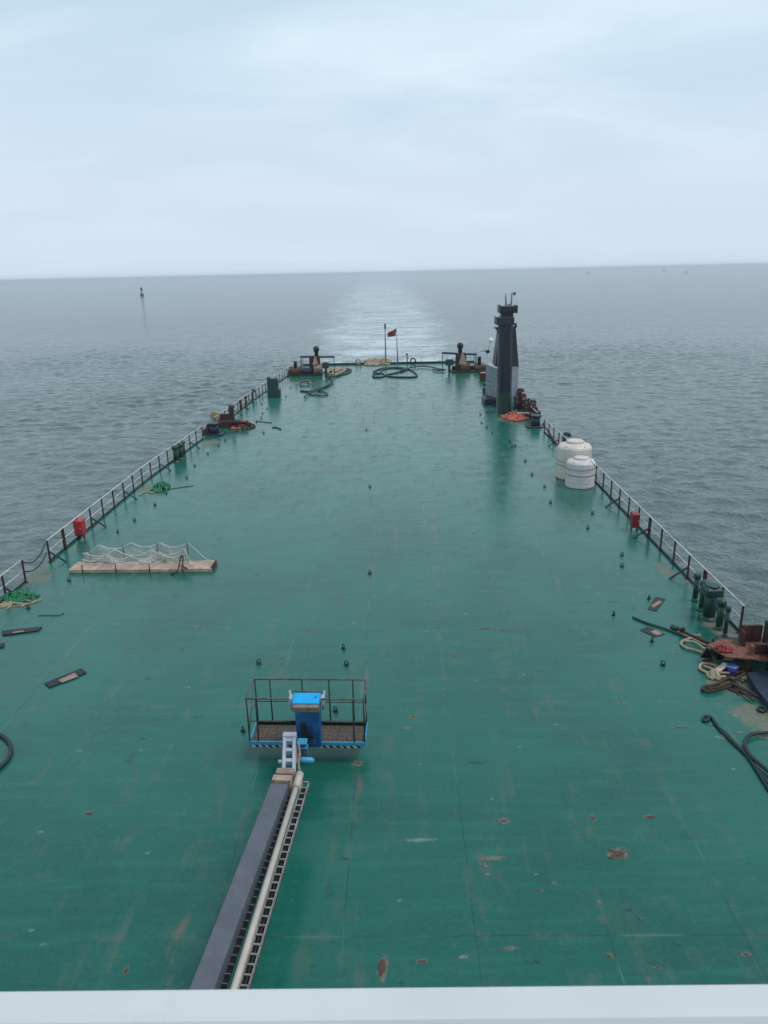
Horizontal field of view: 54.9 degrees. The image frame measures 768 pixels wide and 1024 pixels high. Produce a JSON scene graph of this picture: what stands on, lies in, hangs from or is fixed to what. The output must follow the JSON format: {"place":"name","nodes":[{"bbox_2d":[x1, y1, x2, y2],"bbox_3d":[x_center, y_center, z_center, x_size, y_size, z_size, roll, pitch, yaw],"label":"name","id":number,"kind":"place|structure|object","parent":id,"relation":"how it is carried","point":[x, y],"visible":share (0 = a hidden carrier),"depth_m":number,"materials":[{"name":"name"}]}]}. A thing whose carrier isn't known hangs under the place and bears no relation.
{"place":"outdoors","nodes":[
{"label":"outdoors","id":0,"kind":"place"},
{"bbox_2d":[0,265,767,636],"bbox_3d":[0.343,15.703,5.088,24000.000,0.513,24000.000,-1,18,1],"label":"water","id":1,"kind":"structure","parent":0,"point":[650,385],"depth_m":135.31,"materials":[{"name":"liquid"}]},
{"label":"hull","id":2,"kind":"structure","parent":1,"relation":"on","visible":0},
{"bbox_2d":[0,362,767,991],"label":"deck","id":3,"kind":"structure","parent":2,"relation":"on","point":[544,776],"depth_m":21.30,"materials":[{"name":"green paint"}]},
{"bbox_2d":[0,732,12,769],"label":"hose","id":4,"kind":"object","parent":3,"relation":"on","point":[10,752],"visible":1,"depth_m":20.52,"materials":[{"name":"black rubber"}]},
{"bbox_2d":[0,560,27,602],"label":"railing","id":5,"kind":"object","parent":3,"relation":"on","point":[19,585],"visible":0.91,"depth_m":31.13,"materials":[{"name":"metal"}]},
{"bbox_2d":[23,543,44,563],"bbox_3d":[-15.606,1.982,33.034,0.056,0.425,2.226,-1,18,1],"label":"chain","id":6,"kind":"object","parent":5,"relation":"hanging from","point":[37,557],"visible":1,"depth_m":33.23,"materials":[{"name":"black metal"}]},
{"bbox_2d":[25,553,46,571],"bbox_3d":[-15.598,2.372,33.160,0.056,0.346,2.222,-1,18,1],"label":"chain","id":7,"kind":"object","parent":5,"relation":"hanging from","point":[38,565],"visible":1,"depth_m":33.41,"materials":[{"name":"black metal"}]},
{"bbox_2d":[0,589,39,602],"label":"fishing net","id":8,"kind":"object","parent":3,"relation":"on","point":[17,596],"visible":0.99,"depth_m":30.31,"materials":[{"name":"green fabric"}]},
{"bbox_2d":[0,595,40,608],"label":"rope heap","id":9,"kind":"object","parent":3,"relation":"on","point":[6,604],"visible":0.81,"depth_m":29.91,"materials":[{"name":"beige fabric"}]},
{"bbox_2d":[2,626,41,635],"bbox_3d":[-13.563,4.452,27.608,1.412,0.049,0.375,-5,18,-11],"label":"plank","id":10,"kind":"object","parent":3,"relation":"on","point":[17,631],"visible":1,"depth_m":27.60,"materials":[{"name":"brown wood"}]},
{"bbox_2d":[44,668,85,687],"bbox_3d":[-10.441,5.460,24.304,0.453,0.039,1.268,15,24,41],"label":"plank","id":11,"kind":"object","parent":3,"relation":"on","point":[65,677],"visible":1,"depth_m":24.26,"materials":[{"name":"brown wood"}]},
{"bbox_2d":[73,518,86,538],"bbox_3d":[-15.336,0.872,37.286,0.422,0.996,0.550,-1,18,1],"label":"fire box","id":12,"kind":"object","parent":3,"relation":"on","point":[79,525],"visible":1,"depth_m":37.08,"materials":[{"name":"red paint"}]},
{"bbox_2d":[73,523,81,534],"bbox_3d":[-15.342,0.841,37.026,0.339,0.652,0.020,-1,18,1],"label":"door","id":13,"kind":"structure","parent":12,"relation":"in","point":[77,527],"depth_m":37.01,"materials":[{"name":"red paint"}]},
{"bbox_2d":[45,426,203,562],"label":"railing","id":14,"kind":"object","parent":3,"relation":"on","point":[65,546],"visible":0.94,"depth_m":42.05,"materials":[{"name":"metal"}]},
{"bbox_2d":[68,541,216,572],"bbox_3d":[-10.850,1.968,33.390,6.440,1.115,1.427,-1,18,2],"label":"gangway","id":15,"kind":"object","parent":3,"relation":"on","point":[124,564],"visible":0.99,"depth_m":33.53,"materials":[{"name":"metal"}]},
{"bbox_2d":[150,481,170,491],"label":"fishing net","id":16,"kind":"object","parent":3,"relation":"on","point":[160,484],"visible":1,"depth_m":45.69,"materials":[{"name":"green fabric"}]},
{"bbox_2d":[171,445,179,462],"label":"vent pipe","id":17,"kind":"object","parent":3,"relation":"on","point":[174,448],"visible":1,"depth_m":52.12,"materials":[{"name":"green metal"}]},
{"bbox_2d":[170,555,186,574],"bbox_3d":[-9.186,2.367,32.834,0.751,0.638,0.775,-10,20,-24],"label":"rope bundle","id":18,"kind":"object","parent":3,"relation":"on","point":[182,556],"visible":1,"depth_m":32.94,"materials":[{"name":"grey fabric"}]},
{"bbox_2d":[177,443,184,459],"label":"vent pipe","id":19,"kind":"object","parent":3,"relation":"on","point":[180,452],"visible":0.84,"depth_m":52.99,"materials":[{"name":"green metal"}]},
{"bbox_2d":[181,441,185,456],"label":"vent pipe","id":20,"kind":"object","parent":3,"relation":"on","point":[184,452],"visible":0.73,"depth_m":53.72,"materials":[{"name":"green metal"}]},
{"bbox_2d":[203,422,225,435],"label":"mooring bollard","id":21,"kind":"object","parent":3,"relation":"on","point":[214,429],"visible":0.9,"depth_m":60.84,"materials":[{"name":"metal"}]},
{"bbox_2d":[203,424,209,433],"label":"rust block","id":22,"kind":"structure","parent":21,"relation":"on","point":[206,430],"depth_m":60.98,"materials":[{"name":"metal"}]},
{"bbox_2d":[209,406,247,427],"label":"roller fairlead","id":23,"kind":"object","parent":3,"relation":"on","point":[226,420],"visible":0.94,"depth_m":63.85,"materials":[{"name":"metal"}]},
{"bbox_2d":[231,419,249,428],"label":"fishing net","id":24,"kind":"object","parent":3,"relation":"on","point":[235,427],"visible":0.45,"depth_m":63.62,"materials":[{"name":"fabric"}]},
{"bbox_2d":[240,423,255,430],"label":"rope heap","id":25,"kind":"object","parent":3,"relation":"on","point":[244,427],"visible":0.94,"depth_m":63.36,"materials":[{"name":"fabric"}]},
{"bbox_2d":[214,358,302,421],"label":"railing","id":26,"kind":"object","parent":3,"relation":"on","point":[255,394],"visible":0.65,"depth_m":77.85,"materials":[{"name":"metal"}]},
{"bbox_2d":[267,377,280,396],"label":"deck cabinet","id":27,"kind":"object","parent":3,"relation":"on","point":[273,389],"visible":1,"depth_m":79.02,"materials":[{"name":"green metal"}]},
{"bbox_2d":[189,678,367,989],"bbox_3d":[-2.465,7.591,13.961,3.484,2.058,13.749,0,18,3],"label":"boom lift","id":28,"kind":"object","parent":3,"relation":"on","point":[215,968],"visible":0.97,"depth_m":15.52,"materials":[{"name":"grey metal"}]},
{"bbox_2d":[299,381,309,386],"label":"rusty ring","id":29,"kind":"object","parent":3,"relation":"on","point":[304,385],"visible":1,"depth_m":86.96,"materials":[{"name":"metal"}]},
{"bbox_2d":[287,346,334,376],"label":"mooring winch","id":30,"kind":"object","parent":3,"relation":"on","point":[315,368],"visible":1,"depth_m":95.05,"materials":[{"name":"brown metal"}]},
{"bbox_2d":[308,390,327,395],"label":"mooring hose","id":31,"kind":"object","parent":3,"relation":"on","point":[319,395],"visible":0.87,"depth_m":79.64,"materials":[{"name":"black rubber"}]},
{"bbox_2d":[300,368,351,391],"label":"mooring hose","id":32,"kind":"object","parent":3,"relation":"on","point":[348,369],"visible":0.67,"depth_m":91.23,"materials":[{"name":"black rubber"}]},
{"bbox_2d":[304,372,344,397],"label":"mooring hose","id":33,"kind":"object","parent":32,"relation":"on","point":[330,377],"visible":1,"depth_m":86.40,"materials":[{"name":"black rubber"}]},
{"bbox_2d":[323,367,346,374],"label":"rope heap","id":34,"kind":"object","parent":3,"relation":"on","point":[337,369],"visible":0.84,"depth_m":98.09,"materials":[{"name":"beige fabric"}]},
{"bbox_2d":[332,706,338,712],"bbox_3d":[-1.450,5.901,22.137,0.168,0.190,0.112,12,22,36],"label":"lashing ring","id":35,"kind":"object","parent":3,"relation":"on","point":[335,710],"visible":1,"depth_m":22.12,"materials":[{"name":"green paint"}]},
{"bbox_2d":[356,358,391,365],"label":"rope heap","id":36,"kind":"object","parent":3,"relation":"on","point":[376,362],"visible":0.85,"depth_m":105.83,"materials":[{"name":"beige fabric"}]},
{"bbox_2d":[0,984,767,1023],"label":"bridge front","id":37,"kind":"structure","parent":3,"relation":"on","point":[698,1004],"depth_m":1.11,"materials":[{"name":"white paint"}]},
{"bbox_2d":[384,324,386,362],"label":"flagpole","id":38,"kind":"object","parent":3,"relation":"on","point":[385,343],"visible":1,"depth_m":104.56,"materials":[{"name":"metal"}]},
{"bbox_2d":[303,355,473,365],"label":"railing","id":39,"kind":"object","parent":3,"relation":"on","point":[388,362],"visible":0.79,"depth_m":105.79,"materials":[{"name":"metal"}]},
{"bbox_2d":[387,328,397,363],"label":"flag staff","id":40,"kind":"object","parent":3,"relation":"on","point":[392,333],"visible":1,"depth_m":104.27,"materials":[{"name":"red fabric"}]},
{"bbox_2d":[372,367,417,377],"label":"mooring hose","id":41,"kind":"object","parent":3,"relation":"on","point":[380,372],"visible":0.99,"depth_m":95.28,"materials":[{"name":"black rubber"}]},
{"bbox_2d":[401,365,445,370],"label":"mooring hose","id":42,"kind":"object","parent":3,"relation":"on","point":[436,369],"visible":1,"depth_m":98.69,"materials":[{"name":"black rubber"}]},
{"bbox_2d":[442,342,485,372],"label":"mooring winch","id":43,"kind":"object","parent":3,"relation":"on","point":[462,365],"visible":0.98,"depth_m":95.08,"materials":[{"name":"brown metal"}]},
{"bbox_2d":[480,372,485,380],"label":"deck box","id":44,"kind":"object","parent":3,"relation":"on","point":[482,376],"visible":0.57,"depth_m":87.42,"materials":[{"name":"metal"}]},
{"bbox_2d":[482,383,485,392],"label":"cleat stand","id":45,"kind":"object","parent":3,"relation":"on","point":[483,388],"visible":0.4,"depth_m":78.91,"materials":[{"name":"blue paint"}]},
{"bbox_2d":[483,338,492,362],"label":"lamp pole","id":46,"kind":"object","parent":3,"relation":"on","point":[490,340],"visible":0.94,"depth_m":80.23,"materials":[{"name":"metal"}]},
{"bbox_2d":[482,362,496,404],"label":"pump house","id":47,"kind":"structure","parent":3,"relation":"on","point":[491,381],"depth_m":73.31,"materials":[{"name":"white paint"}]},
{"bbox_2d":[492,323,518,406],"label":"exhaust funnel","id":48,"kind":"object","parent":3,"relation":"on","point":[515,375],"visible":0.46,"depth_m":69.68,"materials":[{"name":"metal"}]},
{"bbox_2d":[494,292,517,413],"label":"vent tower","id":49,"kind":"structure","parent":3,"relation":"on","point":[504,321],"depth_m":65.85,"materials":[{"name":"metal"}]},
{"bbox_2d":[474,355,537,418],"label":"railing","id":50,"kind":"object","parent":3,"relation":"on","point":[476,362],"visible":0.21,"depth_m":68.25,"materials":[{"name":"metal"}]},
{"bbox_2d":[500,411,528,421],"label":"fishing net","id":51,"kind":"object","parent":3,"relation":"on","point":[513,416],"visible":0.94,"depth_m":64.80,"materials":[{"name":"red fabric"}]},
{"bbox_2d":[513,396,517,410],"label":"vent pipe","id":52,"kind":"object","parent":3,"relation":"on","point":[515,398],"visible":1,"depth_m":68.56,"materials":[{"name":"metal"}]},
{"bbox_2d":[517,388,524,400],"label":"vent pipe","id":53,"kind":"object","parent":3,"relation":"on","point":[521,389],"visible":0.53,"depth_m":70.06,"materials":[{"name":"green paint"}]},
{"bbox_2d":[517,391,525,408],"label":"roller fairlead","id":54,"kind":"object","parent":3,"relation":"on","point":[519,400],"visible":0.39,"depth_m":69.29,"materials":[{"name":"metal"}]},
{"bbox_2d":[520,393,525,409],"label":"vent pipe","id":55,"kind":"object","parent":3,"relation":"on","point":[523,395],"visible":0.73,"depth_m":68.67,"materials":[{"name":"red metal"}]},
{"bbox_2d":[524,398,527,410],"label":"vent pipe","id":56,"kind":"object","parent":3,"relation":"on","point":[525,404],"visible":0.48,"depth_m":67.27,"materials":[{"name":"green metal"}]},
{"bbox_2d":[524,401,540,417],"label":"roller fairlead","id":57,"kind":"object","parent":3,"relation":"on","point":[529,403],"visible":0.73,"depth_m":64.99,"materials":[{"name":"metal"}]},
{"bbox_2d":[525,414,543,427],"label":"mooring bollard","id":58,"kind":"object","parent":3,"relation":"on","point":[535,421],"visible":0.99,"depth_m":61.19,"materials":[{"name":"black metal"}]},
{"bbox_2d":[543,422,555,442],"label":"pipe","id":59,"kind":"object","parent":3,"relation":"on","point":[549,433],"visible":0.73,"depth_m":57.73,"materials":[{"name":"metal"}]},
{"bbox_2d":[562,432,570,441],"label":"vent pipe","id":60,"kind":"object","parent":3,"relation":"on","point":[566,434],"visible":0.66,"depth_m":53.41,"materials":[{"name":"metal"}]},
{"bbox_2d":[556,438,591,479],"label":"water tank","id":61,"kind":"object","parent":3,"relation":"on","point":[569,448],"visible":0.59,"depth_m":45.52,"materials":[{"name":"white plastic"}]},
{"bbox_2d":[565,455,595,488],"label":"water tank","id":62,"kind":"object","parent":3,"relation":"on","point":[580,472],"visible":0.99,"depth_m":43.79,"materials":[{"name":"white plastic"}]},
{"bbox_2d":[629,511,639,530],"bbox_3d":[12.436,0.484,36.690,0.356,0.948,0.550,-1,18,1],"label":"fire box","id":63,"kind":"object","parent":3,"relation":"on","point":[634,521],"visible":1,"depth_m":36.47,"materials":[{"name":"red paint"}]},
{"bbox_2d":[633,515,639,526],"bbox_3d":[12.430,0.453,36.430,0.286,0.612,0.020,-1,18,1],"label":"door","id":64,"kind":"structure","parent":63,"relation":"in","point":[636,517],"depth_m":36.41,"materials":[{"name":"red paint"}]},
{"bbox_2d":[543,419,744,633],"bbox_3d":[12.472,-1.521,42.701,1.047,1.117,34.860,-1,18,1],"label":"railing","id":65,"kind":"object","parent":3,"relation":"on","point":[705,572],"visible":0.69,"depth_m":34.16,"materials":[{"name":"metal"}]},
{"bbox_2d":[640,627,663,636],"bbox_3d":[9.636,4.308,26.563,0.481,0.013,0.735,-12,21,-31],"label":"rubber mat","id":66,"kind":"object","parent":3,"relation":"on","point":[651,631],"visible":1,"depth_m":26.55,"materials":[{"name":"grey rubber"}]},
{"bbox_2d":[648,597,664,610],"bbox_3d":[10.580,3.568,28.784,0.403,0.013,1.346,11,22,33],"label":"rubber mat","id":67,"kind":"object","parent":3,"relation":"on","point":[656,603],"visible":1,"depth_m":28.78,"materials":[{"name":"grey rubber"}]},
{"bbox_2d":[632,616,703,646],"bbox_3d":[10.204,4.256,26.588,0.217,0.080,2.873,-14,22,-34],"label":"pole","id":68,"kind":"object","parent":3,"relation":"on","point":[664,628],"visible":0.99,"depth_m":26.69,"materials":[{"name":"black metal"}]},
{"bbox_2d":[670,624,710,644],"bbox_3d":[10.834,4.347,25.984,0.211,0.265,1.787,-11,20,-26],"label":"steel pipe","id":69,"kind":"object","parent":3,"relation":"on","point":[676,628],"visible":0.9,"depth_m":26.18,"materials":[{"name":"metal"}]},
{"bbox_2d":[680,637,702,652],"bbox_3d":[10.769,4.571,25.534,1.010,0.084,1.087,9,20,28],"label":"mooring rope","id":70,"kind":"object","parent":3,"relation":"on","point":[685,647],"visible":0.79,"depth_m":25.32,"materials":[{"name":"beige fabric"}]},
{"bbox_2d":[677,631,706,646],"bbox_3d":[10.856,4.457,25.881,0.070,0.070,1.487,-10,20,-26],"label":"pole","id":71,"kind":"object","parent":3,"relation":"on","point":[704,644],"visible":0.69,"depth_m":25.82,"materials":[{"name":"metal"}]},
{"bbox_2d":[691,572,701,601],"bbox_3d":[12.166,2.926,28.811,0.280,1.171,0.273,-1,18,1],"label":"vent pipe","id":72,"kind":"object","parent":3,"relation":"on","point":[697,576],"visible":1,"depth_m":28.73,"materials":[{"name":"green metal"}]},
{"bbox_2d":[697,580,709,611],"bbox_3d":[12.095,3.160,27.980,0.378,1.241,0.378,-1,18,1],"label":"vent pipe","id":73,"kind":"object","parent":3,"relation":"on","point":[701,601],"visible":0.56,"depth_m":27.94,"materials":[{"name":"green metal"}]},
{"bbox_2d":[702,658,712,661],"bbox_3d":[10.779,4.899,24.568,0.420,0.090,0.213,-15,23,-37],"label":"scrap piece","id":74,"kind":"object","parent":3,"relation":"on","point":[706,659],"visible":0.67,"depth_m":24.54,"materials":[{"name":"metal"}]},
{"bbox_2d":[700,582,723,621],"bbox_3d":[12.046,3.313,27.277,0.625,1.386,0.583,-1,18,1],"label":"vent pipe","id":75,"kind":"object","parent":3,"relation":"on","point":[712,592],"visible":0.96,"depth_m":27.11,"materials":[{"name":"green metal"}]},
{"bbox_2d":[698,662,725,677],"bbox_3d":[10.587,5.107,23.890,0.755,0.090,0.973,-1,18,1],"label":"mooring rope","id":76,"kind":"object","parent":3,"relation":"on","point":[705,663],"visible":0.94,"depth_m":24.09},
{"bbox_2d":[706,669,720,680],"bbox_3d":[10.500,5.142,23.540,0.459,0.288,0.496,-1,18,1],"label":"rope knot","id":77,"kind":"object","parent":3,"relation":"on","point":[712,674],"visible":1,"depth_m":23.45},
{"bbox_2d":[716,662,725,672],"bbox_3d":[10.797,5.018,23.732,0.507,0.227,0.170,-11,20,-27],"label":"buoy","id":78,"kind":"object","parent":77,"relation":"on","point":[721,667],"visible":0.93,"depth_m":23.72,"materials":[{"name":"white plastic"}]},
{"bbox_2d":[701,677,738,692],"bbox_3d":[10.427,5.396,22.977,1.411,0.100,0.477,-10,20,-24],"label":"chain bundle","id":79,"kind":"object","parent":3,"relation":"on","point":[719,683],"visible":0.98,"depth_m":22.93,"materials":[{"name":"brown metal"}]},
{"bbox_2d":[707,682,758,697],"bbox_3d":[10.688,5.400,22.720,1.448,0.084,0.651,6,19,21],"label":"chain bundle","id":80,"kind":"object","parent":79,"relation":"on","point":[735,685],"visible":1,"depth_m":22.70,"materials":[{"name":"brown metal"}]},
{"bbox_2d":[714,598,726,630],"bbox_3d":[12.071,3.662,26.520,0.336,1.187,0.336,-1,18,1],"label":"vent pipe","id":81,"kind":"object","parent":3,"relation":"on","point":[721,605],"visible":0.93,"depth_m":26.43,"materials":[{"name":"green metal"}]},
{"bbox_2d":[722,605,731,636],"bbox_3d":[12.045,3.832,25.992,0.210,1.190,0.205,-1,18,1],"label":"vent pipe","id":82,"kind":"object","parent":3,"relation":"on","point":[728,608],"visible":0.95,"depth_m":25.93,"materials":[{"name":"green metal"}]},
{"bbox_2d":[710,666,751,678],"bbox_3d":[11.234,5.106,23.788,1.350,0.161,0.859,-1,18,1],"label":"rope heap","id":83,"kind":"object","parent":3,"relation":"on","point":[743,669],"visible":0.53,"depth_m":23.80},
{"bbox_2d":[703,665,729,673],"bbox_3d":[10.678,5.096,23.790,0.811,0.070,0.234,12,22,36],"label":"mooring rope","id":84,"kind":"object","parent":83,"relation":"on","point":[713,668],"visible":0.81,"depth_m":23.65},
{"bbox_2d":[735,670,745,679],"bbox_3d":[11.239,5.168,23.464,0.642,0.080,0.252,-15,23,-37],"label":"chain bundle","id":85,"kind":"object","parent":83,"relation":"on","point":[740,675],"visible":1,"depth_m":23.48,"materials":[{"name":"brown metal"}]},
{"bbox_2d":[726,662,738,673],"bbox_3d":[11.164,5.048,23.735,0.380,0.305,0.380,-1,18,1],"label":"bucket","id":86,"kind":"object","parent":3,"relation":"on","point":[731,668],"visible":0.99,"depth_m":23.62,"materials":[{"name":"blue plastic"}]},
{"bbox_2d":[728,688,738,692],"bbox_3d":[10.800,5.475,22.791,0.178,0.090,0.300,-17,24,-40],"label":"scrap piece","id":87,"kind":"object","parent":3,"relation":"on","point":[733,690],"visible":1,"depth_m":22.75,"materials":[{"name":"metal"}]},
{"bbox_2d":[700,620,767,660],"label":"roller fairlead","id":88,"kind":"object","parent":3,"relation":"on","point":[749,642],"visible":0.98,"depth_m":24.22,"materials":[{"name":"metal"}]},
{"bbox_2d":[701,714,767,783],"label":"hose","id":89,"kind":"object","parent":3,"relation":"on","point":[716,725],"visible":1,"depth_m":20.74,"materials":[{"name":"black rubber"}]},
{"bbox_2d":[710,716,767,789],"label":"hose","id":90,"kind":"object","parent":3,"relation":"on","point":[744,753],"visible":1,"depth_m":19.78,"materials":[{"name":"black rubber"}]},
{"bbox_2d":[732,679,755,697],"bbox_3d":[11.202,5.438,22.853,1.067,0.105,0.995,-9,19,-21],"label":"wire tangle","id":91,"kind":"object","parent":3,"relation":"on","point":[745,688],"visible":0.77,"depth_m":22.85,"materials":[{"name":"brown metal"}]},
{"bbox_2d":[733,682,754,701],"bbox_3d":[10.957,5.489,22.559,0.101,0.072,1.038,-4,18,-8],"label":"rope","id":92,"kind":"object","parent":3,"relation":"on","point":[746,694],"visible":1,"depth_m":22.39,"materials":[{"name":"brown fabric"}]},
{"bbox_2d":[744,661,751,667],"bbox_3d":[11.936,4.983,24.231,0.234,0.090,0.340,8,20,27],"label":"scrap piece","id":93,"kind":"object","parent":3,"relation":"on","point":[747,663],"visible":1,"depth_m":24.21,"materials":[{"name":"brown metal"}]},
{"bbox_2d":[743,731,767,772],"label":"hose","id":94,"kind":"object","parent":3,"relation":"on","point":[752,757],"visible":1,"depth_m":19.90,"materials":[{"name":"black rubber"}]},
{"bbox_2d":[747,642,767,707],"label":"mooring bollard","id":95,"kind":"object","parent":3,"relation":"on","point":[758,680],"visible":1,"depth_m":22.83,"materials":[{"name":"blue metal"}]},
{"bbox_2d":[757,705,766,712],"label":"shackle","id":96,"kind":"object","parent":3,"relation":"on","point":[763,707],"visible":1,"depth_m":21.71,"materials":[{"name":"black metal"}]},
{"bbox_3d":[11.601,4.657,25.174,1.521,0.149,0.739,-1,18,1],"label":"rope heap","id":97,"kind":"object","parent":3,"relation":"on","visible":0},
{"bbox_2d":[685,640,710,648],"bbox_3d":[10.800,4.556,25.384,0.233,0.070,0.908,-16,23,-37],"label":"mooring rope","id":98,"kind":"object","parent":97,"relation":"on","point":[697,643],"visible":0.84,"depth_m":25.48,"materials":[{"name":"beige fabric"}]},
{"bbox_2d":[0,0,767,281],"label":"sky","id":99,"kind":"structure","parent":0,"point":[140,139],"materials":[{"name":"white"}]},
{"bbox_2d":[714,644,732,652],"bbox_3d":[10.995,4.396,23.959,0.580,0.159,0.468,6,19,22],"label":"net scrap","id":100,"kind":"object","parent":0,"point":[722,648],"visible":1,"depth_m":23.88,"materials":[{"name":"red fabric"}]}
]}

